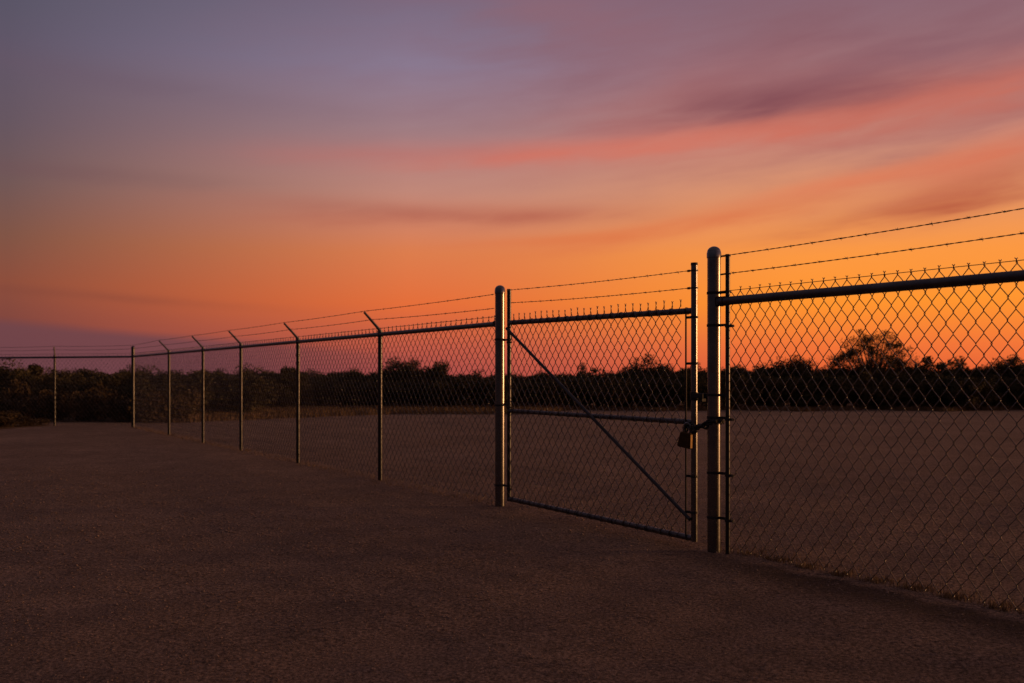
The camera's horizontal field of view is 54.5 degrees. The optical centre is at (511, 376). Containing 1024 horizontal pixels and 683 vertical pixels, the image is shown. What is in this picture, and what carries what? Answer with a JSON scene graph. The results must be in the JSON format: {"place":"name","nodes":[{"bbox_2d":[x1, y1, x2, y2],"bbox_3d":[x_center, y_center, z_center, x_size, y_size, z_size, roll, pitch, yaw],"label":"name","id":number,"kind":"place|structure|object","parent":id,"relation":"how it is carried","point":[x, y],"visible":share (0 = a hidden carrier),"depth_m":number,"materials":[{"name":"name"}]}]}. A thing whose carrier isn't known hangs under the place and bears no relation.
{"place":"outdoors","nodes":[
{"label":"outdoors","id":0,"kind":"place"},
{"bbox_2d":[131,427,493,503],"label":"dry grass","id":1,"kind":"structure","parent":0,"point":[157,432],"depth_m":18.02,"materials":[{"name":"brown plant"}]},
{"bbox_2d":[130,402,561,422],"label":"dry grass","id":2,"kind":"structure","parent":0,"point":[489,408],"depth_m":40.24,"materials":[{"name":"brown plant"}]},
{"bbox_2d":[0,378,1023,682],"bbox_3d":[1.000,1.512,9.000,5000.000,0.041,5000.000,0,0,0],"label":"ground","id":3,"kind":"structure","parent":0,"point":[110,450],"depth_m":8.24,"materials":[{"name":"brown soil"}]},
{"bbox_2d":[0,416,18,426],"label":"bush","id":4,"kind":"object","parent":3,"relation":"on","point":[7,421],"visible":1,"depth_m":29.26,"materials":[{"name":"green plant"}]},
{"bbox_2d":[0,410,22,418],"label":"bush","id":5,"kind":"object","parent":3,"relation":"on","point":[10,414],"visible":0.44,"depth_m":30.41,"materials":[{"name":"green plant"}]},
{"bbox_2d":[0,378,35,402],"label":"bush","id":6,"kind":"object","parent":3,"relation":"on","point":[18,396],"visible":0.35,"depth_m":34.58,"materials":[{"name":"green plant"}]},
{"bbox_2d":[0,356,35,394],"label":"shrub","id":7,"kind":"object","parent":3,"relation":"on","point":[7,373],"visible":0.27,"depth_m":37.61,"materials":[{"name":"green plant"}]},
{"bbox_2d":[2,416,50,425],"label":"bush","id":8,"kind":"object","parent":3,"relation":"on","point":[23,421],"visible":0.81,"depth_m":30.48,"materials":[{"name":"green plant"}]},
{"bbox_2d":[19,363,47,413],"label":"shrub","id":9,"kind":"object","parent":3,"relation":"on","point":[34,372],"visible":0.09,"depth_m":38.85,"materials":[{"name":"green plant"}]},
{"bbox_2d":[10,373,66,416],"bbox_3d":[-17.755,0.743,37.325,2.486,1.796,2.118,0,0,-1],"label":"shrub","id":10,"kind":"object","parent":3,"relation":"on","point":[39,385],"visible":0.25,"depth_m":37.12,"materials":[{"name":"green plant"}]},
{"bbox_2d":[39,366,56,376],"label":"shrub","id":11,"kind":"object","parent":3,"relation":"on","point":[45,373],"visible":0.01,"depth_m":41.72,"materials":[{"name":"green plant"}]},
{"bbox_2d":[46,390,82,419],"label":"bush","id":12,"kind":"object","parent":3,"relation":"on","point":[64,415],"visible":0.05,"depth_m":34.96,"materials":[{"name":"green plant"}]},
{"bbox_2d":[0,345,130,425],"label":"chain link fence","id":13,"kind":"object","parent":3,"relation":"on","point":[54,392],"visible":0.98,"depth_m":30.86,"materials":[{"name":"metal"}]},
{"bbox_2d":[58,367,76,384],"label":"shrub","id":14,"kind":"object","parent":3,"relation":"on","point":[63,374],"visible":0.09,"depth_m":40.25,"materials":[{"name":"green plant"}]},
{"bbox_2d":[47,371,96,394],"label":"shrub","id":15,"kind":"object","parent":3,"relation":"on","point":[72,387],"visible":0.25,"depth_m":37.70,"materials":[{"name":"green plant"}]},
{"bbox_2d":[73,368,107,383],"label":"shrub","id":16,"kind":"object","parent":3,"relation":"on","point":[89,374],"visible":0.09,"depth_m":43.98,"materials":[{"name":"green plant"}]},
{"bbox_2d":[82,383,119,419],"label":"bush","id":17,"kind":"object","parent":3,"relation":"on","point":[96,391],"visible":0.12,"depth_m":34.99,"materials":[{"name":"green plant"}]},
{"bbox_2d":[81,373,126,416],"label":"shrub","id":18,"kind":"object","parent":3,"relation":"on","point":[110,386],"visible":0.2,"depth_m":37.12,"materials":[{"name":"green plant"}]},
{"bbox_2d":[84,371,130,397],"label":"shrub","id":19,"kind":"object","parent":3,"relation":"on","point":[120,378],"visible":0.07,"depth_m":40.29,"materials":[{"name":"green plant"}]},
{"bbox_2d":[131,346,134,426],"bbox_3d":[-11.398,0.307,29.928,0.110,2.487,0.138,0,0,-32],"label":"corner post","id":20,"kind":"object","parent":3,"relation":"on","point":[132,389],"visible":0.98,"depth_m":29.90,"materials":[{"name":"metal"}]},
{"bbox_2d":[122,363,152,379],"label":"shrub","id":21,"kind":"object","parent":3,"relation":"on","point":[125,373],"visible":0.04,"depth_m":44.60,"materials":[{"name":"green plant"}]},
{"bbox_2d":[128,389,150,401],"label":"bush","id":22,"kind":"object","parent":3,"relation":"on","point":[141,392],"visible":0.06,"depth_m":34.76,"materials":[{"name":"green plant"}]},
{"bbox_2d":[120,376,167,399],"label":"shrub","id":23,"kind":"object","parent":3,"relation":"on","point":[128,389],"visible":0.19,"depth_m":36.41,"materials":[{"name":"green plant"}]},
{"bbox_2d":[125,365,162,387],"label":"shrub","id":24,"kind":"object","parent":3,"relation":"on","point":[145,374],"visible":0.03,"depth_m":41.06,"materials":[{"name":"green plant"}]},
{"bbox_2d":[125,391,194,421],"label":"bush","id":25,"kind":"object","parent":3,"relation":"on","point":[156,407],"visible":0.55,"depth_m":33.24,"materials":[{"name":"green plant"}]},
{"bbox_2d":[149,369,172,380],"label":"shrub","id":26,"kind":"object","parent":3,"relation":"on","point":[163,376],"visible":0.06,"depth_m":44.63,"materials":[{"name":"green plant"}]},
{"bbox_2d":[161,370,184,382],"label":"shrub","id":27,"kind":"object","parent":3,"relation":"on","point":[172,377],"visible":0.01,"depth_m":40.33,"materials":[{"name":"green plant"}]},
{"bbox_2d":[164,387,201,413],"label":"bush","id":28,"kind":"object","parent":3,"relation":"on","point":[183,393],"visible":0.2,"depth_m":34.99,"materials":[{"name":"green plant"}]},
{"bbox_2d":[159,369,209,407],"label":"shrub","id":29,"kind":"object","parent":3,"relation":"on","point":[174,385],"visible":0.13,"depth_m":37.14,"materials":[{"name":"green plant"}]},
{"bbox_2d":[186,371,231,402],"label":"shrub","id":30,"kind":"object","parent":3,"relation":"on","point":[209,375],"visible":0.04,"depth_m":41.20,"materials":[{"name":"green plant"}]},
{"bbox_2d":[197,369,227,377],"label":"shrub","id":31,"kind":"object","parent":3,"relation":"on","point":[208,372],"visible":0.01,"depth_m":43.84,"materials":[{"name":"green plant"}]},
{"bbox_2d":[185,374,243,414],"bbox_3d":[-11.312,0.732,37.458,2.525,1.778,2.024,0,0,-45],"label":"shrub","id":32,"kind":"object","parent":3,"relation":"on","point":[216,395],"visible":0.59,"depth_m":37.16,"materials":[{"name":"green plant"}]},
{"bbox_2d":[214,368,237,376],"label":"shrub","id":33,"kind":"object","parent":3,"relation":"on","point":[221,370],"visible":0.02,"depth_m":48.42,"materials":[{"name":"green plant"}]},
{"bbox_2d":[220,369,266,406],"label":"shrub","id":34,"kind":"object","parent":3,"relation":"on","point":[238,377],"visible":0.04,"depth_m":41.08,"materials":[{"name":"green plant"}]},
{"bbox_2d":[215,375,279,413],"bbox_3d":[-10.122,0.769,37.840,2.619,1.736,2.226,0,0,24],"label":"shrub","id":35,"kind":"object","parent":3,"relation":"on","point":[254,393],"visible":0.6,"depth_m":37.53,"materials":[{"name":"green plant"}]},
{"bbox_2d":[234,362,279,406],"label":"shrub","id":36,"kind":"object","parent":3,"relation":"on","point":[253,373],"visible":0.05,"depth_m":44.59,"materials":[{"name":"green plant"}]},
{"bbox_2d":[236,367,280,380],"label":"shrub","id":37,"kind":"object","parent":3,"relation":"on","point":[263,372],"visible":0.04,"depth_m":49.12,"materials":[{"name":"green plant"}]},
{"bbox_2d":[259,380,308,407],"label":"shrub","id":38,"kind":"object","parent":3,"relation":"on","point":[286,400],"visible":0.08,"depth_m":45.26,"materials":[{"name":"green plant"}]},
{"bbox_2d":[280,365,295,373],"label":"shrub","id":39,"kind":"object","parent":3,"relation":"on","point":[287,370],"visible":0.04,"depth_m":50.85,"materials":[{"name":"green plant"}]},
{"bbox_2d":[263,367,315,409],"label":"shrub","id":40,"kind":"object","parent":3,"relation":"on","point":[290,388],"visible":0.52,"depth_m":44.73,"materials":[{"name":"green plant"}]},
{"bbox_2d":[294,370,320,407],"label":"shrub","id":41,"kind":"object","parent":3,"relation":"on","point":[310,379],"visible":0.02,"depth_m":49.32,"materials":[{"name":"green plant"}]},
{"bbox_2d":[130,294,494,498],"bbox_3d":[-5.872,0.282,20.752,0.311,2.535,21.401,0,0,-32],"label":"chain link fence","id":42,"kind":"object","parent":3,"relation":"on","point":[380,334],"visible":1,"depth_m":16.44,"materials":[{"name":"metal"}]},
{"bbox_2d":[305,368,326,405],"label":"shrub","id":43,"kind":"object","parent":3,"relation":"on","point":[314,375],"visible":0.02,"depth_m":52.52,"materials":[{"name":"green plant"}]},
{"bbox_2d":[305,373,357,406],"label":"shrub","id":44,"kind":"object","parent":3,"relation":"on","point":[327,390],"visible":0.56,"depth_m":46.14,"materials":[{"name":"green plant"}]},
{"bbox_2d":[313,370,377,406],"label":"shrub","id":45,"kind":"object","parent":3,"relation":"on","point":[353,375],"visible":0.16,"depth_m":48.74,"materials":[{"name":"green plant"}]},
{"bbox_2d":[355,371,394,406],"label":"shrub","id":46,"kind":"object","parent":3,"relation":"on","point":[376,374],"visible":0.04,"depth_m":49.38,"materials":[{"name":"green plant"}]},
{"bbox_2d":[374,356,430,405],"bbox_3d":[-5.227,0.300,47.983,2.965,2.658,2.413,0,0,0],"label":"shrub","id":47,"kind":"object","parent":3,"relation":"on","point":[402,371],"visible":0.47,"depth_m":47.50,"materials":[{"name":"green plant"}]},
{"bbox_2d":[419,359,449,404],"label":"shrub","id":48,"kind":"object","parent":3,"relation":"on","point":[438,371],"visible":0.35,"depth_m":47.81,"materials":[{"name":"green plant"}]},
{"bbox_2d":[422,375,480,407],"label":"shrub","id":49,"kind":"object","parent":3,"relation":"on","point":[458,381],"visible":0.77,"depth_m":45.65,"materials":[{"name":"green plant"}]},
{"bbox_2d":[457,369,505,402],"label":"shrub","id":50,"kind":"object","parent":3,"relation":"on","point":[478,374],"visible":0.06,"depth_m":48.92,"materials":[{"name":"green plant"}]},
{"bbox_2d":[494,285,504,506],"bbox_3d":[-0.158,0.263,11.667,0.124,2.675,0.164,0,0,-55],"label":"gate post","id":51,"kind":"object","parent":3,"relation":"on","point":[499,395],"visible":0.97,"depth_m":11.61,"materials":[{"name":"metal"}]},
{"bbox_2d":[502,262,706,541],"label":"metal gate","id":52,"kind":"structure","parent":51,"relation":"attached to","point":[696,397],"depth_m":9.78,"materials":[{"name":"metal"}]},
{"bbox_2d":[682,418,724,433],"bbox_3d":[1.680,0.438,8.689,0.213,0.167,0.429,0,0,-32],"label":"security chain","id":53,"kind":"object","parent":52,"relation":"attached to","point":[696,428],"visible":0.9,"depth_m":8.64,"materials":[{"name":"metal"}]},
{"bbox_2d":[677,422,692,448],"bbox_3d":[1.534,0.509,8.760,0.143,0.228,0.045,12,9,44],"label":"padlock","id":54,"kind":"object","parent":53,"relation":"hanging from","point":[685,439],"visible":1,"depth_m":8.74,"materials":[{"name":"gold metal"}]},
{"bbox_2d":[464,378,535,407],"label":"shrub","id":55,"kind":"object","parent":3,"relation":"on","point":[491,391],"visible":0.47,"depth_m":45.94,"materials":[{"name":"green plant"}]},
{"bbox_2d":[481,372,534,406],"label":"shrub","id":56,"kind":"object","parent":3,"relation":"on","point":[513,376],"visible":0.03,"depth_m":48.72,"materials":[{"name":"green plant"}]},
{"bbox_2d":[512,377,566,406],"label":"shrub","id":57,"kind":"object","parent":3,"relation":"on","point":[541,389],"visible":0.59,"depth_m":45.99,"materials":[{"name":"green plant"}]},
{"bbox_2d":[521,372,576,406],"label":"shrub","id":58,"kind":"object","parent":3,"relation":"on","point":[541,376],"visible":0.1,"depth_m":48.16,"materials":[{"name":"green plant"}]},
{"bbox_2d":[544,373,600,406],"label":"shrub","id":59,"kind":"object","parent":3,"relation":"on","point":[571,390],"visible":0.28,"depth_m":46.44,"materials":[{"name":"green plant"}]},
{"bbox_2d":[557,371,603,405],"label":"shrub","id":60,"kind":"object","parent":3,"relation":"on","point":[583,375],"visible":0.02,"depth_m":49.90,"materials":[{"name":"green plant"}]},
{"bbox_2d":[576,362,621,405],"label":"shrub","id":61,"kind":"object","parent":3,"relation":"on","point":[593,370],"visible":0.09,"depth_m":50.94,"materials":[{"name":"green plant"}]},
{"bbox_2d":[578,372,640,409],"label":"shrub","id":62,"kind":"object","parent":3,"relation":"on","point":[629,385],"visible":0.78,"depth_m":45.54,"materials":[{"name":"green plant"}]},
{"bbox_2d":[596,370,625,406],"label":"shrub","id":63,"kind":"object","parent":3,"relation":"on","point":[603,378],"visible":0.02,"depth_m":49.01,"materials":[{"name":"green plant"}]},
{"bbox_2d":[612,373,676,407],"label":"shrub","id":64,"kind":"object","parent":3,"relation":"on","point":[652,385],"visible":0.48,"depth_m":45.98,"materials":[{"name":"green plant"}]},
{"bbox_2d":[615,353,678,407],"bbox_3d":[6.573,0.247,48.002,3.248,2.800,2.440,0,0,0],"label":"shrub","id":65,"kind":"object","parent":3,"relation":"on","point":[660,370],"visible":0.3,"depth_m":47.73,"materials":[{"name":"green plant"}]},
{"bbox_2d":[640,363,690,407],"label":"shrub","id":66,"kind":"object","parent":3,"relation":"on","point":[680,375],"visible":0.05,"depth_m":48.33,"materials":[{"name":"green plant"}]},
{"bbox_2d":[677,363,706,401],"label":"shrub","id":67,"kind":"object","parent":3,"relation":"on","point":[700,372],"visible":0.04,"depth_m":49.96,"materials":[{"name":"green plant"}]},
{"bbox_2d":[707,246,730,552],"bbox_3d":[1.775,0.236,8.546,0.124,2.728,0.239,0,0,-32],"label":"gate post","id":68,"kind":"object","parent":3,"relation":"on","point":[714,472],"visible":0.98,"depth_m":8.55,"materials":[{"name":"metal"}]},
{"bbox_2d":[700,375,765,407],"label":"shrub","id":69,"kind":"object","parent":3,"relation":"on","point":[740,386],"visible":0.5,"depth_m":46.08,"materials":[{"name":"green plant"}]},
{"bbox_2d":[721,363,749,404],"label":"shrub","id":70,"kind":"object","parent":3,"relation":"on","point":[739,365],"depth_m":52.34,"materials":[{"name":"green plant"}]},
{"bbox_2d":[721,366,756,406],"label":"shrub","id":71,"kind":"object","parent":3,"relation":"on","point":[741,370],"visible":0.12,"depth_m":48.80,"materials":[{"name":"green plant"}]},
{"bbox_2d":[748,363,771,404],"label":"shrub","id":72,"kind":"object","parent":3,"relation":"on","point":[762,368],"visible":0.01,"depth_m":53.31,"materials":[{"name":"green plant"}]},
{"bbox_2d":[753,366,787,406],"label":"shrub","id":73,"kind":"object","parent":3,"relation":"on","point":[759,369],"visible":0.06,"depth_m":48.60,"materials":[{"name":"green plant"}]},
{"bbox_2d":[766,354,821,407],"bbox_3d":[13.561,0.254,47.993,2.754,2.745,2.428,0,0,0],"label":"shrub","id":74,"kind":"object","parent":3,"relation":"on","point":[800,367],"visible":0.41,"depth_m":47.72,"materials":[{"name":"green plant"}]},
{"bbox_2d":[782,370,825,404],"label":"shrub","id":75,"kind":"object","parent":3,"relation":"on","point":[815,392],"visible":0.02,"depth_m":47.96,"materials":[{"name":"green plant"}]},
{"bbox_2d":[780,369,854,408],"bbox_3d":[14.209,0.619,46.630,3.530,1.993,2.933,0,0,22],"label":"shrub","id":76,"kind":"object","parent":3,"relation":"on","point":[812,387],"visible":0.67,"depth_m":46.05,"materials":[{"name":"green plant"}]},
{"bbox_2d":[818,365,863,407],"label":"shrub","id":77,"kind":"object","parent":3,"relation":"on","point":[851,373],"visible":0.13,"depth_m":48.12,"materials":[{"name":"green plant"}]},
{"bbox_2d":[716,208,1023,610],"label":"chain link fence","id":78,"kind":"object","parent":3,"relation":"on","point":[727,300],"visible":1,"depth_m":7.25,"materials":[{"name":"metal"}]},
{"bbox_2d":[721,545,1023,614],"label":"dry grass","id":79,"kind":"structure","parent":3,"relation":"on","point":[905,586],"depth_m":7.23,"materials":[{"name":"brown plant"}]},
{"bbox_2d":[823,329,923,405],"bbox_3d":[17.387,-0.350,48.029,4.760,3.995,3.387,0,0,0],"label":"tree","id":80,"kind":"object","parent":3,"relation":"on","point":[897,366],"visible":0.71,"depth_m":47.64,"materials":[{"name":"green plant"}]},
{"bbox_2d":[902,360,934,406],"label":"shrub","id":81,"kind":"object","parent":3,"relation":"on","point":[910,373],"visible":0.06,"depth_m":49.61,"materials":[{"name":"green plant"}]},
{"bbox_2d":[911,354,971,405],"bbox_3d":[21.304,0.259,48.922,3.261,2.745,2.511,0,0,-39],"label":"shrub","id":82,"kind":"object","parent":3,"relation":"on","point":[940,365],"visible":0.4,"depth_m":48.69,"materials":[{"name":"green plant"}]},
{"bbox_2d":[938,375,1000,409],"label":"shrub","id":83,"kind":"object","parent":3,"relation":"on","point":[969,387],"visible":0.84,"depth_m":44.90,"materials":[{"name":"green plant"}]},
{"bbox_2d":[960,366,1010,406],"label":"shrub","id":84,"kind":"object","parent":3,"relation":"on","point":[975,372],"visible":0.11,"depth_m":49.05,"materials":[{"name":"green plant"}]},
{"bbox_2d":[977,354,1023,406],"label":"shrub","id":85,"kind":"object","parent":3,"relation":"on","point":[1000,367],"visible":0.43,"depth_m":47.77,"materials":[{"name":"green plant"}]},
{"bbox_2d":[0,0,1023,377],"label":"sky","id":86,"kind":"structure","parent":0,"point":[170,169],"materials":[{"name":"orange"}]},
{"bbox_2d":[560,404,1023,411],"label":"dry grass","id":87,"kind":"structure","parent":0,"point":[875,407],"depth_m":44.84,"materials":[{"name":"brown plant"}]}
]}

